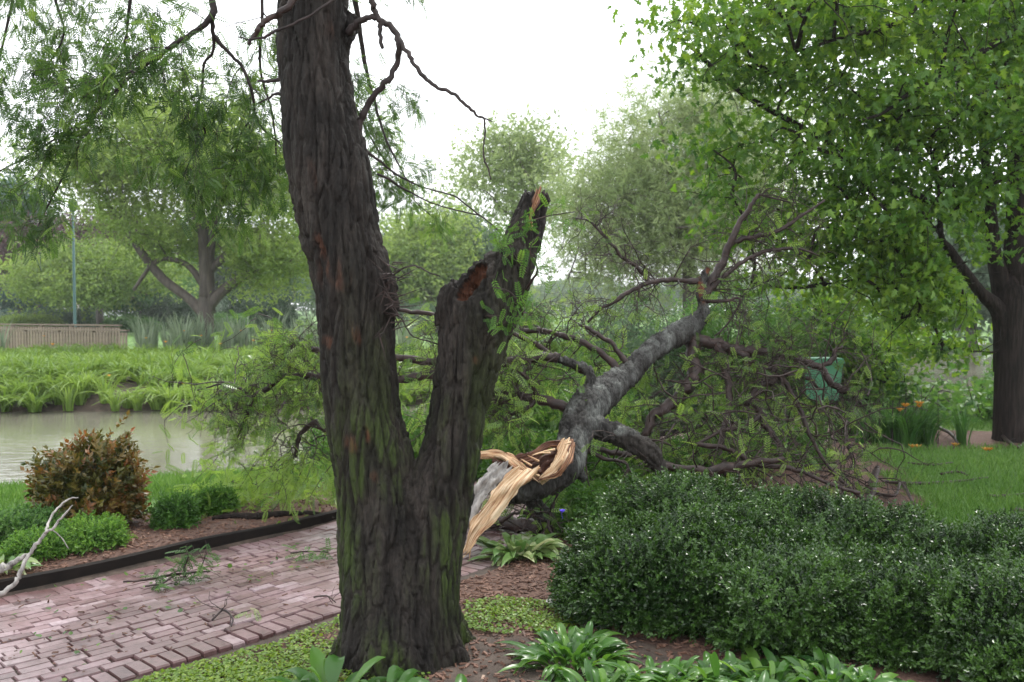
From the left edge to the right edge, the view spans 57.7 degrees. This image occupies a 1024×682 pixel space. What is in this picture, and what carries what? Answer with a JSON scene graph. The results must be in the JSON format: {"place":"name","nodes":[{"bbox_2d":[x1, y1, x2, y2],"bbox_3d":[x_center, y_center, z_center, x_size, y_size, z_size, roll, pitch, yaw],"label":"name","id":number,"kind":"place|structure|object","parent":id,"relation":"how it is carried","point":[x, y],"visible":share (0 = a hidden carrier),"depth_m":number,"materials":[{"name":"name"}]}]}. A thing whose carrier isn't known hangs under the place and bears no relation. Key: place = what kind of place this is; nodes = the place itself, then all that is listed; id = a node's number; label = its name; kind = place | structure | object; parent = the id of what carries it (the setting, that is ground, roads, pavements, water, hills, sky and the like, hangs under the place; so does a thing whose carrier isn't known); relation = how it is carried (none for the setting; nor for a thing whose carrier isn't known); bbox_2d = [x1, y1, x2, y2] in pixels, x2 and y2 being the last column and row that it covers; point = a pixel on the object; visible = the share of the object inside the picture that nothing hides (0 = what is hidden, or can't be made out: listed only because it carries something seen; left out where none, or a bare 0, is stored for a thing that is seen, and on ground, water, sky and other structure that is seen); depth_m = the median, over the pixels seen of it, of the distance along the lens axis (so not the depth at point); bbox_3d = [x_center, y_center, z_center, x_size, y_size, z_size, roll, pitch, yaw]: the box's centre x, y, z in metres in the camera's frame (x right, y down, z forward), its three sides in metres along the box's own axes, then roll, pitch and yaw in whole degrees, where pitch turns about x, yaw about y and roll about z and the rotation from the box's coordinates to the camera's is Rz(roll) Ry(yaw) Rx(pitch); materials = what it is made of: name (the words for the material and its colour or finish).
{"place":"outdoors","nodes":[
{"label":"outdoors","id":0,"kind":"place"},
{"bbox_2d":[0,165,71,314],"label":"tree","id":1,"kind":"object","parent":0,"point":[8,303],"visible":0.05,"depth_m":68.32,"materials":[{"name":"green plant"}]},
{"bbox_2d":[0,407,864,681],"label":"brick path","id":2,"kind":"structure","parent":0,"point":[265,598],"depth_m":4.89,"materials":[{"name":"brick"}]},
{"bbox_2d":[0,497,77,595],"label":"fallen branch","id":3,"kind":"object","parent":2,"relation":"on","point":[20,571],"visible":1,"depth_m":5.09,"materials":[{"name":"wood"}]},
{"bbox_2d":[123,540,222,591],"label":"leafy twig","id":4,"kind":"object","parent":2,"relation":"on","point":[184,573],"visible":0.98,"depth_m":5.40,"materials":[{"name":"green plant"}]},
{"bbox_2d":[201,591,233,626],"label":"leafy twig","id":5,"kind":"object","parent":2,"relation":"on","point":[219,612],"visible":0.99,"depth_m":4.69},
{"bbox_2d":[234,608,261,620],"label":"leafy twig","id":6,"kind":"object","parent":2,"relation":"on","point":[243,612],"visible":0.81,"depth_m":4.77,"materials":[{"name":"beige plant"}]},
{"bbox_2d":[2,504,545,680],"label":"leaf litter","id":7,"kind":"object","parent":2,"relation":"on","point":[229,565],"visible":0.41,"depth_m":4.92,"materials":[{"name":"brown wood"}]},
{"bbox_2d":[283,537,333,561],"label":"leafy twig","id":8,"kind":"object","parent":2,"relation":"on","point":[314,554],"visible":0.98,"depth_m":5.94,"materials":[{"name":"green plant"}]},
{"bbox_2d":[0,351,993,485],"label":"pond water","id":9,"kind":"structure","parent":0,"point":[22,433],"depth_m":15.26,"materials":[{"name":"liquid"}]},
{"bbox_2d":[0,0,1006,310],"label":"sky","id":10,"kind":"structure","parent":0,"point":[559,53],"materials":[{"name":"white"}]},
{"bbox_2d":[0,310,1023,681],"bbox_3d":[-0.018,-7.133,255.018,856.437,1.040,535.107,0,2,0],"label":"ground","id":11,"kind":"structure","parent":0,"point":[532,674],"depth_m":5.73,"materials":[{"name":"soil"}]},
{"bbox_2d":[0,553,26,572],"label":"fallen branch","id":12,"kind":"object","parent":11,"relation":"on","point":[11,564],"visible":0.98,"depth_m":5.26,"materials":[{"name":"wood"}]},
{"bbox_2d":[0,550,42,574],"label":"variegated hosta","id":13,"kind":"object","parent":11,"relation":"on","point":[30,561],"visible":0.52,"depth_m":5.46,"materials":[{"name":"green plant"}]},
{"bbox_2d":[0,311,67,331],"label":"shrub","id":14,"kind":"object","parent":11,"relation":"on","point":[24,319],"visible":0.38,"depth_m":56.43,"materials":[{"name":"green plant"}]},
{"bbox_2d":[0,524,77,563],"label":"shrub","id":15,"kind":"object","parent":11,"relation":"on","point":[52,543],"visible":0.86,"depth_m":5.63,"materials":[{"name":"green plant"}]},
{"bbox_2d":[0,501,77,546],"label":"shrub","id":16,"kind":"object","parent":11,"relation":"on","point":[11,520],"visible":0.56,"depth_m":6.01,"materials":[{"name":"green plant"}]},
{"bbox_2d":[19,304,105,326],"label":"shrub","id":17,"kind":"object","parent":11,"relation":"on","point":[67,317],"visible":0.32,"depth_m":63.03,"materials":[{"name":"green plant"}]},
{"bbox_2d":[0,324,129,351],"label":"footbridge","id":18,"kind":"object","parent":11,"relation":"on","point":[25,336],"visible":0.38,"depth_m":32.17,"materials":[{"name":"wood"}]},
{"bbox_2d":[68,200,77,326],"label":"lamp post","id":19,"kind":"object","parent":11,"relation":"on","point":[74,284],"visible":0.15,"depth_m":41.87,"materials":[{"name":"metal"}]},
{"bbox_2d":[19,410,159,525],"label":"bronze shrub","id":20,"kind":"object","parent":11,"relation":"on","point":[92,471],"visible":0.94,"depth_m":6.33,"materials":[{"name":"brown plant"}]},
{"bbox_2d":[0,187,184,320],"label":"purple tree","id":21,"kind":"object","parent":11,"relation":"on","point":[4,252],"visible":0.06,"depth_m":59.65,"materials":[{"name":"grey plant"}]},
{"bbox_2d":[58,509,137,556],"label":"shrub","id":22,"kind":"object","parent":11,"relation":"on","point":[104,529],"visible":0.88,"depth_m":5.85,"materials":[{"name":"green plant"}]},
{"bbox_2d":[0,226,198,326],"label":"tree","id":23,"kind":"object","parent":11,"relation":"on","point":[53,280],"visible":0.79,"depth_m":52.73,"materials":[{"name":"green plant"}]},
{"bbox_2d":[99,314,165,331],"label":"shrub","id":24,"kind":"object","parent":11,"relation":"on","point":[122,321],"visible":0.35,"depth_m":60.40,"materials":[{"name":"green plant"}]},
{"bbox_2d":[82,247,198,318],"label":"distant tree","id":25,"kind":"object","parent":11,"relation":"on","point":[124,310],"visible":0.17,"depth_m":73.31,"materials":[{"name":"green plant"}]},
{"bbox_2d":[134,291,197,329],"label":"shrub","id":26,"kind":"object","parent":11,"relation":"on","point":[181,309],"visible":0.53,"depth_m":63.28,"materials":[{"name":"green plant"}]},
{"bbox_2d":[0,460,333,510],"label":"bank grass","id":27,"kind":"structure","parent":11,"relation":"on","point":[12,491],"depth_m":8.25,"materials":[{"name":"plant"}]},
{"bbox_2d":[145,486,204,530],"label":"green shrub","id":28,"kind":"object","parent":11,"relation":"on","point":[179,511],"visible":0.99,"depth_m":6.42,"materials":[{"name":"green plant"}]},
{"bbox_2d":[0,27,390,348],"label":"locust tree","id":29,"kind":"object","parent":11,"relation":"on","point":[272,256],"visible":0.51,"depth_m":29.98,"materials":[{"name":"green plant"}]},
{"bbox_2d":[0,309,426,352],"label":"reeds","id":30,"kind":"object","parent":11,"relation":"on","point":[141,334],"visible":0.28,"depth_m":27.73,"materials":[{"name":"plant"}]},
{"bbox_2d":[191,481,242,516],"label":"green shrub","id":31,"kind":"object","parent":11,"relation":"on","point":[226,501],"visible":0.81,"depth_m":6.88,"materials":[{"name":"green plant"}]},
{"bbox_2d":[214,312,260,334],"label":"shrub","id":32,"kind":"object","parent":11,"relation":"on","point":[238,314],"visible":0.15,"depth_m":55.21,"materials":[{"name":"green plant"}]},
{"bbox_2d":[174,219,301,315],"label":"distant tree","id":33,"kind":"object","parent":11,"relation":"on","point":[217,276],"visible":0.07,"depth_m":87.38,"materials":[{"name":"green plant"}]},
{"bbox_2d":[215,285,311,330],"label":"shrub","id":34,"kind":"object","parent":11,"relation":"on","point":[283,306],"visible":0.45,"depth_m":60.23,"materials":[{"name":"green plant"}]},
{"bbox_2d":[0,338,545,412],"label":"daylily bed","id":35,"kind":"object","parent":11,"relation":"on","point":[62,374],"visible":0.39,"depth_m":19.36,"materials":[{"name":"green plant"}]},
{"bbox_2d":[212,510,334,519],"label":"fallen branch","id":36,"kind":"object","parent":11,"relation":"on","point":[256,515],"visible":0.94,"depth_m":6.73,"materials":[{"name":"wood"}]},
{"bbox_2d":[237,230,315,309],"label":"distant tree","id":37,"kind":"object","parent":11,"relation":"on","point":[290,283],"visible":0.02,"depth_m":82.99,"materials":[{"name":"green plant"}]},
{"bbox_2d":[0,0,589,679],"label":"split tree","id":38,"kind":"object","parent":11,"relation":"on","point":[402,516],"visible":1,"depth_m":4.21,"materials":[{"name":"brown plant"}]},
{"bbox_2d":[294,409,329,464],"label":"undergrowth shrub","id":39,"kind":"object","parent":11,"relation":"on","point":[324,451],"visible":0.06,"depth_m":10.17,"materials":[{"name":"green plant"}]},
{"bbox_2d":[265,645,386,681],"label":"broadleaf plant","id":40,"kind":"object","parent":11,"relation":"on","point":[323,669],"visible":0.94,"depth_m":3.83,"materials":[{"name":"green plant"}]},
{"bbox_2d":[292,215,402,327],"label":"distant tree","id":41,"kind":"object","parent":11,"relation":"on","point":[311,293],"visible":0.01,"depth_m":69.27,"materials":[{"name":"green plant"}]},
{"bbox_2d":[0,423,705,592],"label":"garden edging","id":42,"kind":"object","parent":11,"relation":"on","point":[32,580],"visible":0.25,"depth_m":5.92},
{"bbox_2d":[130,593,583,681],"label":"ground cover","id":43,"kind":"object","parent":11,"relation":"on","point":[195,672],"visible":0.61,"depth_m":4.27,"materials":[{"name":"plant"}]},
{"bbox_2d":[348,665,428,681],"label":"broadleaf plant","id":44,"kind":"object","parent":11,"relation":"on","point":[395,673],"visible":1,"depth_m":3.78,"materials":[{"name":"green plant"}]},
{"bbox_2d":[396,297,437,333],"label":"shrub","id":45,"kind":"object","parent":11,"relation":"on","point":[412,307],"visible":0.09,"depth_m":56.00,"materials":[{"name":"green plant"}]},
{"bbox_2d":[379,188,487,318],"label":"round tree","id":46,"kind":"object","parent":11,"relation":"on","point":[435,257],"visible":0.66,"depth_m":59.55,"materials":[{"name":"green plant"}]},
{"bbox_2d":[0,469,870,681],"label":"mulch chips","id":47,"kind":"object","parent":11,"relation":"on","point":[485,587],"visible":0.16,"depth_m":5.18,"materials":[{"name":"wood"}]},
{"bbox_2d":[407,194,506,277],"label":"dark distant tree","id":48,"kind":"object","parent":11,"relation":"on","point":[489,246],"visible":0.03,"depth_m":63.76,"materials":[{"name":"green plant"}]},
{"bbox_2d":[401,405,513,458],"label":"undergrowth shrub","id":49,"kind":"object","parent":11,"relation":"on","point":[416,432],"visible":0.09,"depth_m":9.21,"materials":[{"name":"green plant"}]},
{"bbox_2d":[455,673,466,681],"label":"broadleaf plant","id":50,"kind":"object","parent":11,"relation":"on","point":[461,677],"visible":1,"depth_m":3.84,"materials":[{"name":"green plant"}]},
{"bbox_2d":[418,93,594,344],"bbox_3d":[0.236,-5.077,40.073,8.342,10.568,7.720,2,3,38],"label":"airy tree","id":51,"kind":"object","parent":11,"relation":"on","point":[511,164],"visible":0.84,"depth_m":38.98,"materials":[{"name":"green plant"}]},
{"bbox_2d":[475,412,556,481],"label":"undergrowth shrub","id":52,"kind":"object","parent":11,"relation":"on","point":[485,464],"visible":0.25,"depth_m":8.64,"materials":[{"name":"green plant"}]},
{"bbox_2d":[468,532,568,566],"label":"variegated hosta","id":53,"kind":"object","parent":11,"relation":"on","point":[536,547],"visible":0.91,"depth_m":5.94,"materials":[{"name":"green plant"}]},
{"bbox_2d":[82,266,984,317],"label":"woodland","id":54,"kind":"object","parent":11,"relation":"on","point":[541,288],"visible":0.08,"depth_m":176.98,"materials":[{"name":"green plant"}]},
{"bbox_2d":[518,295,554,333],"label":"shrub","id":55,"kind":"object","parent":11,"relation":"on","point":[550,321],"visible":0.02,"depth_m":56.65,"materials":[{"name":"green plant"}]},
{"bbox_2d":[141,156,942,559],"bbox_3d":[0.303,0.068,7.862,6.344,3.364,3.982,0,2,0],"label":"fallen limb","id":56,"kind":"object","parent":11,"relation":"on","point":[531,480],"visible":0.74,"depth_m":7.19,"materials":[{"name":"green plant"}]},
{"bbox_2d":[521,522,565,539],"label":"leafy plant","id":57,"kind":"object","parent":11,"relation":"on","point":[544,524],"visible":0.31,"depth_m":6.42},
{"bbox_2d":[517,479,611,531],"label":"undergrowth shrub","id":58,"kind":"object","parent":11,"relation":"on","point":[545,499],"visible":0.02,"depth_m":6.98,"materials":[{"name":"green plant"}]},
{"bbox_2d":[497,621,643,681],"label":"broadleaf plant","id":59,"kind":"object","parent":11,"relation":"on","point":[576,645],"visible":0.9,"depth_m":4.20,"materials":[{"name":"green plant"}]},
{"bbox_2d":[495,364,654,438],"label":"undergrowth shrub","id":60,"kind":"object","parent":11,"relation":"on","point":[546,425],"visible":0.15,"depth_m":10.32,"materials":[{"name":"green plant"}]},
{"bbox_2d":[504,318,652,438],"bbox_3d":[0.781,0.585,12.578,2.259,1.792,2.242,1,2,32],"label":"bank shrub","id":61,"kind":"object","parent":11,"relation":"on","point":[605,363],"depth_m":12.27,"materials":[{"name":"green plant"}]},
{"bbox_2d":[546,474,639,538],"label":"undergrowth shrub","id":62,"kind":"object","parent":11,"relation":"on","point":[585,495],"visible":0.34,"depth_m":6.49,"materials":[{"name":"green plant"}]},
{"bbox_2d":[536,658,650,681],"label":"broadleaf plant","id":63,"kind":"object","parent":11,"relation":"on","point":[590,675],"visible":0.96,"depth_m":3.86,"materials":[{"name":"green plant"}]},
{"bbox_2d":[540,426,652,484],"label":"undergrowth shrub","id":64,"kind":"object","parent":11,"relation":"on","point":[590,459],"visible":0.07,"depth_m":8.34,"materials":[{"name":"green plant"}]},
{"bbox_2d":[555,293,711,429],"bbox_3d":[1.507,0.378,13.489,2.440,2.164,2.226,-1,2,-20],"label":"bank shrub","id":65,"kind":"object","parent":11,"relation":"on","point":[631,346],"visible":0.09,"depth_m":13.07,"materials":[{"name":"green plant"}]},
{"bbox_2d":[579,443,705,489],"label":"undergrowth shrub","id":66,"kind":"object","parent":11,"relation":"on","point":[605,469],"visible":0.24,"depth_m":8.04,"materials":[{"name":"green plant"}]},
{"bbox_2d":[544,497,754,637],"bbox_3d":[0.728,1.123,4.917,1.117,0.698,1.190,0,2,0],"label":"boxwood","id":67,"kind":"object","parent":11,"relation":"on","point":[604,578],"visible":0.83,"depth_m":4.58,"materials":[{"name":"green plant"}]},
{"bbox_2d":[565,271,733,346],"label":"bank shrub","id":68,"kind":"object","parent":11,"relation":"on","point":[646,301],"depth_m":17.06,"materials":[{"name":"green plant"}]},
{"bbox_2d":[600,655,727,681],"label":"broadleaf plant","id":69,"kind":"object","parent":11,"relation":"on","point":[649,662],"visible":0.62,"depth_m":3.92,"materials":[{"name":"green plant"}]},
{"bbox_2d":[578,464,781,567],"bbox_3d":[1.033,1.080,5.485,1.430,0.728,1.162,0,2,0],"label":"boxwood","id":70,"kind":"object","parent":11,"relation":"on","point":[670,489],"visible":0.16,"depth_m":5.29,"materials":[{"name":"green plant"}]},
{"bbox_2d":[619,307,741,426],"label":"bank shrub","id":71,"kind":"object","parent":11,"relation":"on","point":[681,366],"visible":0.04,"depth_m":13.79,"materials":[{"name":"green plant"}]},
{"bbox_2d":[523,0,847,332],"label":"pale willow","id":72,"kind":"object","parent":11,"relation":"on","point":[669,210],"visible":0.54,"depth_m":28.84,"materials":[{"name":"green plant"}]},
{"bbox_2d":[658,427,761,482],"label":"undergrowth shrub","id":73,"kind":"object","parent":11,"relation":"on","point":[674,440],"visible":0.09,"depth_m":8.71,"materials":[{"name":"green plant"}]},
{"bbox_2d":[638,651,789,681],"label":"broadleaf plant","id":74,"kind":"object","parent":11,"relation":"on","point":[713,658],"visible":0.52,"depth_m":3.90,"materials":[{"name":"green plant"}]},
{"bbox_2d":[653,265,835,424],"bbox_3d":[3.378,0.060,13.615,2.978,2.466,2.171,0,2,0],"label":"bank shrub","id":75,"kind":"object","parent":11,"relation":"on","point":[772,320],"visible":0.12,"depth_m":13.23,"materials":[{"name":"green plant"}]},
{"bbox_2d":[728,669,768,681],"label":"broadleaf plant","id":76,"kind":"object","parent":11,"relation":"on","point":[764,676],"visible":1,"depth_m":3.77,"materials":[{"name":"green plant"}]},
{"bbox_2d":[679,644,838,681],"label":"broadleaf plant","id":77,"kind":"object","parent":11,"relation":"on","point":[753,657],"visible":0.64,"depth_m":3.90,"materials":[{"name":"green plant"}]},
{"bbox_2d":[639,518,880,669],"bbox_3d":[1.213,1.192,4.634,1.279,0.612,1.278,-1,3,-35],"label":"boxwood","id":78,"kind":"object","parent":11,"relation":"on","point":[756,576],"visible":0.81,"depth_m":4.24,"materials":[{"name":"green plant"}]},
{"bbox_2d":[730,417,835,468],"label":"undergrowth shrub","id":79,"kind":"object","parent":11,"relation":"on","point":[821,449],"visible":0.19,"depth_m":9.32,"materials":[{"name":"green plant"}]},
{"bbox_2d":[724,287,869,402],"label":"bank shrub","id":80,"kind":"object","parent":11,"relation":"on","point":[796,300],"visible":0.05,"depth_m":14.21,"materials":[{"name":"green plant"}]},
{"bbox_2d":[607,0,1023,442],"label":"maple tree","id":81,"kind":"object","parent":11,"relation":"on","point":[899,113],"visible":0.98,"depth_m":9.80,"materials":[{"name":"green plant"}]},
{"bbox_2d":[749,646,898,681],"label":"broadleaf plant","id":82,"kind":"object","parent":11,"relation":"on","point":[831,666],"visible":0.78,"depth_m":3.91,"materials":[{"name":"green plant"}]},
{"bbox_2d":[805,357,843,433],"bbox_3d":[3.775,0.733,11.300,0.420,1.062,0.350,0,2,0],"label":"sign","id":83,"kind":"object","parent":11,"relation":"on","point":[831,369],"visible":0.19,"depth_m":11.15,"materials":[{"name":"green plastic"}]},
{"bbox_2d":[728,477,948,597],"bbox_3d":[1.768,1.143,5.385,1.234,0.615,1.344,-1,2,-31],"label":"boxwood","id":84,"kind":"object","parent":11,"relation":"on","point":[842,517],"visible":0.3,"depth_m":5.21,"materials":[{"name":"green plant"}]},
{"bbox_2d":[751,276,944,407],"bbox_3d":[5.107,0.083,14.296,2.953,2.418,2.800,0,2,0],"label":"shrub","id":85,"kind":"object","parent":11,"relation":"on","point":[882,379],"visible":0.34,"depth_m":13.88,"materials":[{"name":"green plant"}]},
{"bbox_2d":[796,391,927,444],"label":"lily clump","id":86,"kind":"object","parent":11,"relation":"on","point":[883,439],"visible":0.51,"depth_m":11.01,"materials":[{"name":"green plant"}]},
{"bbox_2d":[828,398,896,438],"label":"lily clump","id":87,"kind":"object","parent":11,"relation":"on","point":[851,432],"visible":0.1,"depth_m":11.41,"materials":[{"name":"green plant"}]},
{"bbox_2d":[816,665,915,681],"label":"broadleaf plant","id":88,"kind":"object","parent":11,"relation":"on","point":[860,672],"visible":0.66,"depth_m":3.88,"materials":[{"name":"green plant"}]},
{"bbox_2d":[829,310,908,408],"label":"bank shrub","id":89,"kind":"object","parent":11,"relation":"on","point":[875,319],"visible":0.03,"depth_m":15.05,"materials":[{"name":"green plant"}]},
{"bbox_2d":[865,465,880,500],"bbox_3d":[2.891,1.162,7.492,0.241,0.314,0.512,0,2,9],"label":"fallen stick","id":90,"kind":"object","parent":11,"relation":"on","point":[875,471],"visible":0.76,"depth_m":7.55,"materials":[{"name":"wood"}]},
{"bbox_2d":[805,355,993,423],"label":"flowering plants","id":91,"kind":"object","parent":11,"relation":"on","point":[975,401],"visible":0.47,"depth_m":13.27,"materials":[{"name":"green plant"}]},
{"bbox_2d":[777,532,1023,681],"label":"boxwood","id":92,"kind":"object","parent":11,"relation":"on","point":[896,589],"visible":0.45,"depth_m":4.22,"materials":[{"name":"green plant"}]},
{"bbox_2d":[869,398,949,446],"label":"lily clump","id":93,"kind":"object","parent":11,"relation":"on","point":[907,436],"visible":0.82,"depth_m":10.82,"materials":[{"name":"green plant"}]},
{"bbox_2d":[855,161,1006,347],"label":"distant tree","id":94,"kind":"object","parent":11,"relation":"on","point":[984,279],"visible":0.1,"depth_m":42.58,"materials":[{"name":"green plant"}]},
{"bbox_2d":[888,390,974,446],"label":"lily clump","id":95,"kind":"object","parent":11,"relation":"on","point":[961,430],"visible":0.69,"depth_m":10.87,"materials":[{"name":"green plant"}]},
{"bbox_2d":[883,471,987,485],"bbox_3d":[3.866,1.228,8.342,1.165,0.181,0.266,0,2,-14],"label":"fallen stick","id":96,"kind":"object","parent":11,"relation":"on","point":[896,482],"visible":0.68,"depth_m":8.25,"materials":[{"name":"wood"}]},
{"bbox_2d":[858,400,1023,526],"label":"lawn grass","id":97,"kind":"structure","parent":11,"relation":"on","point":[962,493],"depth_m":8.67,"materials":[{"name":"plant"}]},
{"bbox_2d":[876,481,923,512],"bbox_3d":[3.156,1.233,7.500,0.338,0.147,0.817,0,2,0],"label":"fallen stick","id":98,"kind":"object","parent":97,"relation":"on","point":[897,492],"visible":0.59,"depth_m":7.61,"materials":[{"name":"wood"}]},
{"bbox_2d":[867,510,1021,563],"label":"boxwood","id":99,"kind":"object","parent":11,"relation":"on","point":[959,533],"visible":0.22,"depth_m":4.95,"materials":[{"name":"green plant"}]},
{"bbox_2d":[934,425,959,445],"bbox_3d":[5.284,1.130,11.237,0.122,0.222,1.286,1,2,14],"label":"fallen stick","id":100,"kind":"object","parent":11,"relation":"on","point":[951,434],"visible":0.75,"depth_m":11.26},
{"bbox_2d":[901,557,1023,681],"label":"boxwood","id":101,"kind":"object","parent":11,"relation":"on","point":[996,654],"visible":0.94,"depth_m":3.93,"materials":[{"name":"green plant"}]},
{"bbox_2d":[947,506,1023,554],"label":"boxwood","id":102,"kind":"object","parent":11,"relation":"on","point":[1003,517],"visible":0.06,"depth_m":5.27,"materials":[{"name":"green plant"}]},
{"bbox_2d":[967,524,1023,623],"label":"boxwood","id":103,"kind":"object","parent":11,"relation":"on","point":[998,552],"visible":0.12,"depth_m":4.78,"materials":[{"name":"green plant"}]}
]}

